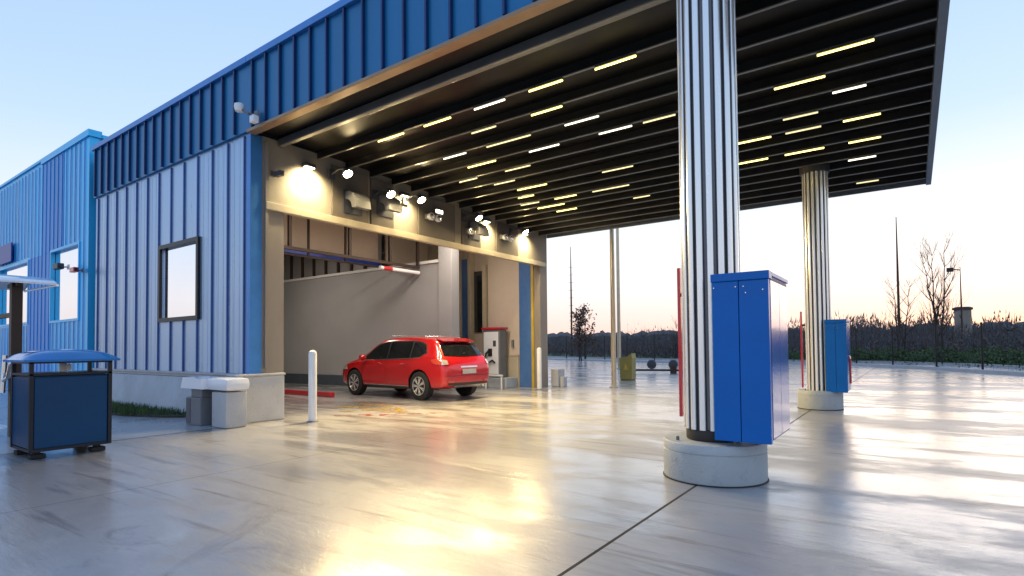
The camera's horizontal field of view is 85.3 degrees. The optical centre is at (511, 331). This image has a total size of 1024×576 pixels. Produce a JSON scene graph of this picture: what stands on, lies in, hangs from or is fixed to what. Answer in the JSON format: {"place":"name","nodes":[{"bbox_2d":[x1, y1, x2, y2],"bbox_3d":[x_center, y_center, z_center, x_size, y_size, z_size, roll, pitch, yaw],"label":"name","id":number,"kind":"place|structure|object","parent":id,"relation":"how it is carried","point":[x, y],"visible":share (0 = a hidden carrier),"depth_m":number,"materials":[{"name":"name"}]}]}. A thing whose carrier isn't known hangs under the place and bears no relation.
{"place":"outdoors","nodes":[
{"label":"outdoors","id":0,"kind":"place"},
{"bbox_2d":[0,390,253,453],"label":"sidewalk","id":1,"kind":"structure","parent":0,"point":[126,427],"depth_m":9.80,"materials":[{"name":"concrete"}]},
{"bbox_2d":[0,274,58,436],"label":"vacuum station","id":2,"kind":"object","parent":1,"relation":"on","point":[16,286],"visible":0.81,"depth_m":8.90,"materials":[{"name":"brown metal"}]},
{"bbox_2d":[112,410,185,417],"bbox_3d":[-9.584,1.782,12.946,7.250,0.045,0.990,-2,-2,36],"label":"soil bed","id":3,"kind":"object","parent":1,"relation":"on","point":[159,415],"visible":0.27,"depth_m":11.29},
{"bbox_2d":[112,400,185,414],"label":"grass","id":4,"kind":"structure","parent":3,"relation":"on","point":[127,408],"depth_m":11.72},
{"bbox_2d":[181,376,216,425],"bbox_3d":[-5.622,1.257,10.175,0.820,0.856,0.480,-2,-2,36],"label":"trash can","id":5,"kind":"object","parent":1,"relation":"on","point":[199,407],"visible":0.69,"depth_m":9.96,"materials":[{"name":"grey plastic"}]},
{"bbox_2d":[207,377,249,428],"bbox_3d":[-5.000,1.240,9.790,0.720,0.856,0.440,-2,-2,36],"label":"trash can","id":6,"kind":"object","parent":1,"relation":"on","point":[229,403],"visible":1,"depth_m":9.62,"materials":[{"name":"concrete"}]},
{"bbox_2d":[0,360,1023,575],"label":"parking lot","id":7,"kind":"structure","parent":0,"point":[886,471],"depth_m":5.18,"materials":[{"name":"concrete"}]},
{"bbox_2d":[0,128,107,389],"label":"neighbouring building","id":8,"kind":"structure","parent":7,"relation":"on","point":[47,211],"depth_m":16.71,"materials":[{"name":"metal"}]},
{"bbox_2d":[0,260,28,326],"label":"window","id":9,"kind":"structure","parent":8,"relation":"in","point":[21,268],"depth_m":19.33,"materials":[{"name":"glass"}]},
{"bbox_2d":[53,263,69,269],"bbox_3d":[-12.632,-1.824,15.614,0.440,0.160,0.320,-2,-2,36],"label":"security camera","id":10,"kind":"object","parent":8,"relation":"attached to","point":[58,266],"visible":0.94,"depth_m":15.48,"materials":[{"name":"white paint"}]},
{"bbox_2d":[49,241,79,322],"bbox_3d":[-12.925,-1.376,16.123,2.470,2.200,0.140,-2,-2,36],"label":"window","id":11,"kind":"structure","parent":8,"relation":"in","point":[66,296],"depth_m":16.28,"materials":[{"name":"glass"}]},
{"bbox_2d":[69,267,82,272],"bbox_3d":[-11.730,-1.661,15.001,0.352,0.128,0.256,-2,-2,36],"label":"security camera","id":12,"kind":"object","parent":8,"relation":"attached to","point":[73,269],"visible":1,"depth_m":14.89,"materials":[{"name":"grey plastic"}]},
{"bbox_2d":[3,349,120,459],"bbox_3d":[-6.040,0.925,7.465,0.940,1.377,1.020,-2,-2,36],"label":"litter bin","id":13,"kind":"object","parent":7,"relation":"on","point":[62,408],"visible":1,"depth_m":7.20,"materials":[{"name":"metal"}]},
{"bbox_2d":[227,373,285,422],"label":"corner block","id":14,"kind":"structure","parent":7,"relation":"on","point":[265,396],"depth_m":10.45,"materials":[{"name":"concrete"}]},
{"bbox_2d":[284,389,334,396],"bbox_3d":[-7.174,1.826,17.069,5.350,0.140,0.160,-2,-2,36],"label":"guide rail","id":15,"kind":"object","parent":7,"relation":"on","point":[305,393],"visible":0.45,"depth_m":16.13,"materials":[{"name":"red metal"}]},
{"bbox_2d":[306,350,318,421],"bbox_3d":[-3.722,1.011,10.379,0.220,1.330,0.220,-2,-2,36],"label":"bollard","id":16,"kind":"object","parent":7,"relation":"on","point":[312,385],"visible":1,"depth_m":10.32,"materials":[{"name":"white paint"}]},
{"bbox_2d":[91,56,547,412],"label":"car wash building","id":17,"kind":"structure","parent":7,"relation":"on","point":[221,251],"depth_m":13.21,"materials":[{"name":"blue"}]},
{"bbox_2d":[271,170,283,177],"bbox_3d":[-4.497,-3.040,10.664,0.303,0.140,0.100,-2,-2,36],"label":"pillar camera","id":18,"kind":"object","parent":17,"relation":"attached to","point":[278,173],"visible":1,"depth_m":10.60,"materials":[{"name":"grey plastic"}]},
{"bbox_2d":[302,162,315,169],"bbox_3d":[-4.132,-3.372,11.320,0.140,0.088,0.240,-2,-2,36],"label":"wall washer","id":19,"kind":"object","parent":17,"relation":"attached to","point":[308,165],"depth_m":11.27,"materials":[{"name":"grey plastic"}]},
{"bbox_2d":[328,167,352,180],"bbox_3d":[-3.571,-3.309,11.593,0.637,0.268,0.210,-2,-2,36],"label":"flood lamp","id":20,"kind":"object","parent":17,"relation":"attached to","point":[347,172],"visible":1,"depth_m":11.55,"materials":[{"name":"grey plastic"}]},
{"bbox_2d":[343,189,370,215],"bbox_3d":[-3.349,-2.831,12.101,0.380,0.500,0.500,-2,-2,36],"label":"blower hood","id":21,"kind":"object","parent":17,"relation":"attached to","point":[355,203],"visible":1,"depth_m":12.03,"materials":[{"name":"grey metal"}]},
{"bbox_2d":[372,188,395,199],"bbox_3d":[-2.886,-3.120,12.538,0.637,0.268,0.210,-2,-2,36],"label":"flood lamp","id":22,"kind":"object","parent":17,"relation":"attached to","point":[390,193],"visible":1,"depth_m":12.50,"materials":[{"name":"grey plastic"}]},
{"bbox_2d":[377,193,402,218],"bbox_3d":[-2.808,-2.935,12.860,0.380,0.500,0.500,-2,-2,36],"label":"blower hood","id":23,"kind":"object","parent":17,"relation":"attached to","point":[387,207],"visible":0.95,"depth_m":12.79,"materials":[{"name":"grey metal"}]},
{"bbox_2d":[379,264,419,274],"bbox_3d":[-3.515,-1.964,17.475,0.123,0.190,1.640,-2,-2,36],"label":"clearance bar","id":24,"kind":"object","parent":17,"relation":"hanging from","point":[385,267],"visible":1,"depth_m":17.38,"materials":[{"name":"white plastic"}]},
{"bbox_2d":[399,192,409,197],"bbox_3d":[-2.597,-3.307,13.455,0.140,0.088,0.240,-2,-2,36],"label":"wall washer","id":25,"kind":"object","parent":17,"relation":"attached to","point":[404,194],"depth_m":13.39,"materials":[{"name":"grey plastic"}]},
{"bbox_2d":[403,194,425,204],"bbox_3d":[-2.332,-3.173,13.311,0.637,0.268,0.210,-2,-2,36],"label":"flood lamp","id":26,"kind":"object","parent":17,"relation":"attached to","point":[421,199],"visible":1,"depth_m":13.24,"materials":[{"name":"grey plastic"}]},
{"bbox_2d":[425,213,441,221],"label":"emergency light","id":27,"kind":"object","parent":17,"relation":"attached to","point":[433,217],"visible":1,"depth_m":13.99,"materials":[{"name":"grey plastic"}]},
{"bbox_2d":[434,208,442,215],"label":"bulkhead light","id":28,"kind":"object","parent":17,"relation":"attached to","point":[438,211],"visible":1,"depth_m":14.35,"materials":[{"name":"grey plastic"}]},
{"bbox_2d":[465,227,478,235],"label":"emergency light","id":29,"kind":"object","parent":17,"relation":"attached to","point":[471,231],"visible":0.9,"depth_m":15.20,"materials":[{"name":"grey plastic"}]},
{"bbox_2d":[462,213,482,221],"bbox_3d":[-1.071,-3.107,15.064,0.637,0.268,0.210,-2,-2,36],"label":"flood lamp","id":30,"kind":"object","parent":17,"relation":"attached to","point":[478,217],"visible":1,"depth_m":15.02,"materials":[{"name":"grey plastic"}]},
{"bbox_2d":[468,220,488,240],"bbox_3d":[-0.910,-2.840,15.497,0.380,0.500,0.500,-2,-2,36],"label":"blower hood","id":31,"kind":"object","parent":17,"relation":"attached to","point":[481,229],"visible":0.91,"depth_m":15.40,"materials":[{"name":"grey metal"}]},
{"bbox_2d":[481,327,507,377],"bbox_3d":[-0.619,0.706,18.962,0.800,1.700,0.593,-2,-2,36],"label":"pay kiosk","id":32,"kind":"object","parent":17,"relation":"on","point":[494,348],"visible":0.84,"depth_m":18.78,"materials":[{"name":"white metal"}]},
{"bbox_2d":[500,234,512,241],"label":"emergency light","id":33,"kind":"object","parent":17,"relation":"attached to","point":[505,237],"visible":1,"depth_m":16.55,"materials":[{"name":"grey plastic"}]},
{"bbox_2d":[509,228,527,235],"bbox_3d":[0.213,-3.039,16.849,0.637,0.268,0.210,-2,-2,36],"label":"flood lamp","id":34,"kind":"object","parent":17,"relation":"attached to","point":[523,230],"visible":1,"depth_m":16.80,"materials":[{"name":"grey plastic"}]},
{"bbox_2d":[246,0,949,237],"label":"canopy","id":35,"kind":"object","parent":17,"relation":"attached to","point":[349,83],"visible":0.94,"depth_m":9.21,"materials":[{"name":"brown metal"}]},
{"bbox_2d":[234,102,258,123],"bbox_3d":[-4.781,-3.945,10.059,0.482,0.400,0.234,-1,-2,11],"label":"security camera","id":36,"kind":"object","parent":35,"relation":"attached to","point":[239,107],"visible":1,"depth_m":9.99,"materials":[{"name":"grey plastic"}]},
{"bbox_2d":[377,131,404,141],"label":"strip light","id":37,"kind":"object","parent":35,"relation":"attached to","point":[391,136],"visible":1,"depth_m":10.25,"materials":[{"name":"yellow"}]},
{"bbox_2d":[423,115,451,126],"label":"strip light","id":38,"kind":"object","parent":35,"relation":"attached to","point":[437,121],"visible":1,"depth_m":9.56,"materials":[{"name":"yellow"}]},
{"bbox_2d":[443,151,466,159],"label":"strip light","id":39,"kind":"object","parent":35,"relation":"attached to","point":[456,154],"visible":1,"depth_m":11.14,"materials":[{"name":"white"}]},
{"bbox_2d":[459,176,477,182],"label":"strip light","id":40,"kind":"object","parent":35,"relation":"attached to","point":[469,179],"visible":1,"depth_m":12.64,"materials":[{"name":"yellow"}]},
{"bbox_2d":[467,159,496,167],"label":"strip light","id":41,"kind":"object","parent":35,"relation":"attached to","point":[482,163],"visible":1,"depth_m":11.60,"materials":[{"name":"yellow"}]},
{"bbox_2d":[470,124,496,133],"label":"strip light","id":42,"kind":"object","parent":35,"relation":"attached to","point":[484,128],"visible":1,"depth_m":9.87,"materials":[{"name":"yellow"}]},
{"bbox_2d":[473,97,505,109],"bbox_3d":[-0.365,-3.651,8.926,0.630,0.044,0.056,-2,-2,36],"label":"strip light","id":43,"kind":"object","parent":35,"relation":"attached to","point":[490,103],"visible":1,"depth_m":8.89,"materials":[{"name":"white"}]},
{"bbox_2d":[493,179,514,184],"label":"strip light","id":44,"kind":"object","parent":35,"relation":"attached to","point":[506,181],"visible":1,"depth_m":12.79,"materials":[{"name":"yellow"}]},
{"bbox_2d":[485,133,531,147],"bbox_3d":[-0.077,-3.570,10.404,1.030,0.044,0.056,-2,-2,36],"label":"strip light","id":45,"kind":"object","parent":35,"relation":"attached to","point":[509,140],"visible":1,"depth_m":10.38,"materials":[{"name":"yellow"}]},
{"bbox_2d":[504,164,530,171],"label":"strip light","id":46,"kind":"object","parent":35,"relation":"attached to","point":[515,168],"visible":1,"depth_m":11.85,"materials":[{"name":"yellow"}]},
{"bbox_2d":[520,201,539,205],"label":"strip light","id":47,"kind":"object","parent":35,"relation":"attached to","point":[529,203],"visible":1,"depth_m":14.49,"materials":[{"name":"yellow"}]},
{"bbox_2d":[517,183,547,190],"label":"strip light","id":48,"kind":"object","parent":35,"relation":"attached to","point":[532,186],"visible":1,"depth_m":13.12,"materials":[{"name":"yellow"}]},
{"bbox_2d":[528,142,559,152],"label":"strip light","id":49,"kind":"object","parent":35,"relation":"attached to","point":[545,147],"visible":1,"depth_m":10.71,"materials":[{"name":"white"}]},
{"bbox_2d":[528,78,563,91],"bbox_3d":[0.499,-3.677,8.304,0.600,0.044,0.056,-2,-2,36],"label":"strip light","id":50,"kind":"object","parent":35,"relation":"attached to","point":[545,84],"visible":1,"depth_m":8.28,"materials":[{"name":"yellow"}]},
{"bbox_2d":[530,104,562,115],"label":"strip light","id":51,"kind":"object","parent":35,"relation":"attached to","point":[547,109],"visible":1,"depth_m":9.10,"materials":[{"name":"yellow"}]},
{"bbox_2d":[537,202,564,208],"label":"strip light","id":52,"kind":"object","parent":35,"relation":"attached to","point":[551,205],"visible":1,"depth_m":14.70,"materials":[{"name":"yellow"}]},
{"bbox_2d":[555,194,576,198],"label":"strip light","id":53,"kind":"object","parent":35,"relation":"attached to","point":[565,196],"visible":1,"depth_m":13.89,"materials":[{"name":"yellow"}]},
{"bbox_2d":[556,207,576,211],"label":"strip light","id":54,"kind":"object","parent":35,"relation":"attached to","point":[566,209],"visible":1,"depth_m":15.07,"materials":[{"name":"yellow"}]},
{"bbox_2d":[564,114,599,125],"bbox_3d":[1.186,-3.607,9.497,0.660,0.044,0.056,-2,-2,36],"label":"strip light","id":55,"kind":"object","parent":35,"relation":"attached to","point":[582,119],"visible":1,"depth_m":9.47,"materials":[{"name":"white"}]},
{"bbox_2d":[592,183,629,191],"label":"strip light","id":56,"kind":"object","parent":35,"relation":"attached to","point":[617,186],"visible":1,"depth_m":13.14,"materials":[{"name":"yellow"}]},
{"bbox_2d":[594,53,636,69],"bbox_3d":[1.417,-3.704,7.645,0.620,0.044,0.056,-2,-2,36],"label":"strip light","id":57,"kind":"object","parent":35,"relation":"attached to","point":[618,60],"visible":1,"depth_m":7.62,"materials":[{"name":"yellow"}]},
{"bbox_2d":[598,124,632,134],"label":"strip light","id":58,"kind":"object","parent":35,"relation":"attached to","point":[615,129],"visible":1,"depth_m":9.85,"materials":[{"name":"white"}]},
{"bbox_2d":[601,164,633,172],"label":"strip light","id":59,"kind":"object","parent":35,"relation":"attached to","point":[617,168],"visible":1,"depth_m":11.84,"materials":[{"name":"yellow"}]},
{"bbox_2d":[642,112,675,123],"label":"strip light","id":60,"kind":"object","parent":35,"relation":"attached to","point":[659,117],"visible":1,"depth_m":9.37,"materials":[{"name":"yellow"}]},
{"bbox_2d":[739,157,767,164],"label":"strip light","id":61,"kind":"object","parent":35,"relation":"attached to","point":[753,160],"visible":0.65,"depth_m":11.31,"materials":[{"name":"yellow"}]},
{"bbox_2d":[738,135,771,143],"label":"strip light","id":62,"kind":"object","parent":35,"relation":"attached to","point":[755,139],"visible":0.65,"depth_m":10.24,"materials":[{"name":"yellow"}]},
{"bbox_2d":[773,74,825,89],"bbox_3d":[4.208,-3.653,8.150,0.680,0.044,0.056,-2,-2,36],"label":"strip light","id":63,"kind":"object","parent":35,"relation":"attached to","point":[799,81],"visible":1,"depth_m":8.13,"materials":[{"name":"yellow"}]},
{"bbox_2d":[782,110,818,120],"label":"strip light","id":64,"kind":"object","parent":35,"relation":"attached to","point":[801,115],"visible":1,"depth_m":9.23,"materials":[{"name":"yellow"}]},
{"bbox_2d":[785,124,821,133],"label":"strip light","id":65,"kind":"object","parent":35,"relation":"attached to","point":[803,129],"visible":1,"depth_m":9.78,"materials":[{"name":"yellow"}]},
{"bbox_2d":[784,146,824,155],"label":"strip light","id":66,"kind":"object","parent":35,"relation":"attached to","point":[805,150],"visible":1,"depth_m":10.76,"materials":[{"name":"yellow"}]},
{"bbox_2d":[816,37,874,56],"bbox_3d":[4.332,-3.701,7.237,0.650,0.044,0.056,-2,-2,36],"label":"strip light","id":67,"kind":"object","parent":35,"relation":"attached to","point":[849,45],"visible":1,"depth_m":7.22,"materials":[{"name":"yellow"}]},
{"bbox_2d":[832,83,866,93],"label":"strip light","id":68,"kind":"object","parent":35,"relation":"attached to","point":[849,88],"visible":1,"depth_m":8.30,"materials":[{"name":"white"}]},
{"bbox_2d":[843,111,880,121],"bbox_3d":[5.836,-3.579,9.282,0.540,0.044,0.056,-2,-2,36],"label":"strip light","id":69,"kind":"object","parent":35,"relation":"attached to","point":[862,116],"visible":1,"depth_m":9.26,"materials":[{"name":"yellow"}]},
{"bbox_2d":[848,154,875,160],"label":"strip light","id":70,"kind":"object","parent":35,"relation":"attached to","point":[862,157],"visible":1,"depth_m":11.10,"materials":[{"name":"white"}]},
{"bbox_2d":[848,135,880,143],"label":"strip light","id":71,"kind":"object","parent":35,"relation":"attached to","point":[865,139],"visible":1,"depth_m":10.19,"materials":[{"name":"yellow"}]},
{"bbox_2d":[856,178,878,183],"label":"strip light","id":72,"kind":"object","parent":35,"relation":"attached to","point":[865,181],"visible":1,"depth_m":12.53,"materials":[{"name":"yellow"}]},
{"bbox_2d":[335,404,402,411],"bbox_3d":[-3.257,1.727,12.560,1.345,0.004,2.623,0,-2,-24],"label":"road marking","id":73,"kind":"object","parent":7,"relation":"on","point":[373,408],"visible":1,"depth_m":12.49,"materials":[{"name":"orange paint"}]},
{"bbox_2d":[334,401,437,416],"bbox_3d":[-2.833,1.734,12.887,2.188,0.001,3.608,0,-2,-11],"label":"lane marking","id":74,"kind":"object","parent":7,"relation":"on","point":[386,414],"visible":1,"depth_m":11.42,"materials":[{"name":"red paint"}]},
{"bbox_2d":[343,335,488,399],"bbox_3d":[-2.932,0.970,15.998,4.803,1.711,2.250,-2,-2,40],"label":"parked car","id":75,"kind":"object","parent":7,"relation":"on","point":[421,367],"visible":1,"depth_m":14.74,"materials":[{"name":"red paint"}]},
{"bbox_2d":[485,374,502,388],"bbox_3d":[-0.893,1.653,18.618,1.450,0.453,0.070,-2,-2,36],"label":"guard rail","id":76,"kind":"object","parent":7,"relation":"on","point":[495,375],"visible":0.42,"depth_m":18.33,"materials":[{"name":"metal"}]},
{"bbox_2d":[536,348,542,389],"bbox_3d":[0.865,1.170,17.647,0.220,1.330,0.220,-2,-2,36],"label":"bollard","id":77,"kind":"object","parent":7,"relation":"on","point":[539,373],"visible":1,"depth_m":17.59,"materials":[{"name":"white metal"}]},
{"bbox_2d":[551,369,566,386],"bbox_3d":[1.623,1.560,18.849,0.430,0.597,0.450,-2,-2,36],"label":"utility box","id":78,"kind":"object","parent":7,"relation":"on","point":[558,378],"visible":1,"depth_m":18.71,"materials":[{"name":"metal"}]},
{"bbox_2d":[568,303,602,360],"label":"russet tree","id":79,"kind":"object","parent":7,"relation":"on","point":[580,320],"visible":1,"depth_m":53.00,"materials":[{"name":"brown plant"}]},
{"bbox_2d":[609,229,618,387],"bbox_3d":[3.635,-2.308,18.007,1.153,8.250,0.306,-2,-2,36],"label":"lamp post","id":80,"kind":"object","parent":7,"relation":"on","point":[613,329],"visible":0.45,"depth_m":18.15,"materials":[{"name":"grey metal"}]},
{"bbox_2d":[616,228,620,368],"bbox_3d":[6.632,-4.322,32.894,1.198,13.050,0.396,-2,-2,36],"label":"lamp post","id":81,"kind":"object","parent":7,"relation":"on","point":[618,299],"visible":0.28,"depth_m":32.98,"materials":[{"name":"grey metal"}]},
{"bbox_2d":[619,353,635,379],"bbox_3d":[4.654,1.400,22.363,0.540,1.060,0.412,-2,-2,36],"label":"grit bin","id":82,"kind":"object","parent":7,"relation":"on","point":[627,367],"visible":0.98,"depth_m":22.20,"materials":[{"name":"yellow plastic"}]},
{"bbox_2d":[663,0,768,487],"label":"canopy column","id":83,"kind":"structure","parent":7,"relation":"on","point":[696,453],"depth_m":5.60,"materials":[{"name":"metal"}]},
{"bbox_2d":[677,268,683,416],"bbox_3d":[1.974,0.114,6.191,0.244,1.660,0.080,-2,-2,36],"label":"red signboard","id":84,"kind":"object","parent":83,"relation":"attached to","point":[680,353],"visible":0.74,"depth_m":6.22,"materials":[{"name":"metal"}]},
{"bbox_2d":[710,270,789,444],"bbox_3d":[2.373,0.247,5.637,0.645,1.595,0.970,-2,-2,36],"label":"service cabinet","id":85,"kind":"object","parent":83,"relation":"attached to","point":[750,357],"visible":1,"depth_m":5.23,"materials":[{"name":"metal"}]},
{"bbox_2d":[797,162,843,409],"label":"canopy column","id":86,"kind":"structure","parent":7,"relation":"on","point":[815,395],"depth_m":11.62,"materials":[{"name":"metal"}]},
{"bbox_2d":[800,312,804,386],"bbox_3d":[6.434,0.387,12.131,0.244,1.660,0.080,-2,-2,36],"label":"red signboard","id":87,"kind":"object","parent":86,"relation":"attached to","point":[801,334],"visible":0.93,"depth_m":12.16,"materials":[{"name":"metal"}]},
{"bbox_2d":[824,319,850,392],"bbox_3d":[6.762,0.499,11.617,0.484,1.483,0.776,-2,-2,36],"label":"service cabinet","id":88,"kind":"object","parent":86,"relation":"attached to","point":[837,342],"visible":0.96,"depth_m":11.29,"materials":[{"name":"metal"}]},
{"bbox_2d":[848,355,851,383],"bbox_3d":[6.866,0.766,11.298,0.040,0.569,0.227,-1,-2,27],"label":"red hose","id":89,"kind":"object","parent":88,"relation":"attached to","point":[850,375],"visible":1,"depth_m":11.20,"materials":[{"name":"rubber"}]},
{"bbox_2d":[0,0,1023,334],"label":"sky","id":90,"kind":"structure","parent":0,"point":[68,68],"materials":[{"name":"blue"}]},
{"bbox_2d":[636,360,678,372],"bbox_3d":[7.181,1.725,27.699,3.200,0.660,0.680,-1,-2,21],"label":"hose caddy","id":91,"kind":"object","parent":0,"point":[672,364],"visible":0.62,"depth_m":27.57,"materials":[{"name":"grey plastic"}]},
{"bbox_2d":[548,353,1020,363],"bbox_3d":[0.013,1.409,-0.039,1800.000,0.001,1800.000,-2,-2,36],"label":"ground","id":92,"kind":"structure","parent":0,"point":[569,355],"depth_m":78.85,"materials":[{"name":"green plant"}]},
{"bbox_2d":[569,247,573,351],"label":"radio mast","id":93,"kind":"object","parent":92,"relation":"on","point":[571,305],"visible":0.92,"depth_m":81.30,"materials":[{"name":"grey metal"}]},
{"bbox_2d":[670,317,677,358],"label":"bare tree","id":94,"kind":"object","parent":92,"relation":"on","point":[675,344],"visible":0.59,"depth_m":52.84,"materials":[{"name":"brown plant"}]},
{"bbox_2d":[548,325,1023,360],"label":"undergrowth","id":95,"kind":"object","parent":92,"relation":"on","point":[872,349],"visible":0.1,"depth_m":55.38,"materials":[{"name":"green plant"}]},
{"bbox_2d":[548,358,1023,375],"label":"kerb","id":96,"kind":"structure","parent":92,"relation":"on","point":[951,369],"depth_m":29.38,"materials":[{"name":"concrete"}]},
{"bbox_2d":[548,356,1023,368],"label":"path kerb","id":97,"kind":"structure","parent":92,"relation":"on","point":[953,364],"depth_m":34.17,"materials":[{"name":"concrete"}]},
{"bbox_2d":[548,308,1023,363],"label":"woodland","id":98,"kind":"object","parent":92,"relation":"on","point":[921,333],"visible":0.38,"depth_m":59.77,"materials":[{"name":"plant"}]},
{"bbox_2d":[896,218,900,344],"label":"radio mast","id":99,"kind":"object","parent":92,"relation":"on","point":[898,291],"visible":0.74,"depth_m":50.96,"materials":[{"name":"grey metal"}]},
{"bbox_2d":[884,268,924,360],"bbox_3d":[25.063,-0.975,35.580,2.653,6.172,2.574,-2,-2,36],"label":"bare tree","id":100,"kind":"object","parent":92,"relation":"on","point":[902,332],"visible":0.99,"depth_m":35.55,"materials":[{"name":"brown plant"}]},
{"bbox_2d":[788,346,1023,370],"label":"ground cover","id":101,"kind":"object","parent":92,"relation":"on","point":[920,355],"visible":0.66,"depth_m":32.42,"materials":[{"name":"green plant"}]},
{"bbox_2d":[907,223,969,362],"bbox_3d":[25.484,-2.209,33.358,2.729,8.521,3.194,-1,-2,14],"label":"bare tree","id":102,"kind":"object","parent":92,"relation":"on","point":[942,300],"visible":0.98,"depth_m":33.01,"materials":[{"name":"brown plant"}]},
{"bbox_2d":[946,267,962,345],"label":"street lamp","id":103,"kind":"object","parent":92,"relation":"on","point":[960,300],"visible":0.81,"depth_m":48.73,"materials":[{"name":"grey metal"}]},
{"bbox_2d":[952,306,972,343],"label":"water tower","id":104,"kind":"structure","parent":92,"relation":"on","point":[967,312],"depth_m":54.29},
{"bbox_2d":[548,321,1023,352],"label":"hills","id":105,"kind":"structure","parent":0,"point":[558,336],"depth_m":130.42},
{"bbox_2d":[562,358,1023,371],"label":"path","id":106,"kind":"structure","parent":0,"point":[999,369],"depth_m":29.67,"materials":[{"name":"concrete"}]},
{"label":"verge","id":107,"kind":"structure","parent":0,"visible":0},
{"bbox_2d":[566,322,1023,369],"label":"wire fence","id":108,"kind":"object","parent":107,"relation":"on","point":[936,355],"visible":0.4,"depth_m":30.16,"materials":[{"name":"black metal"}]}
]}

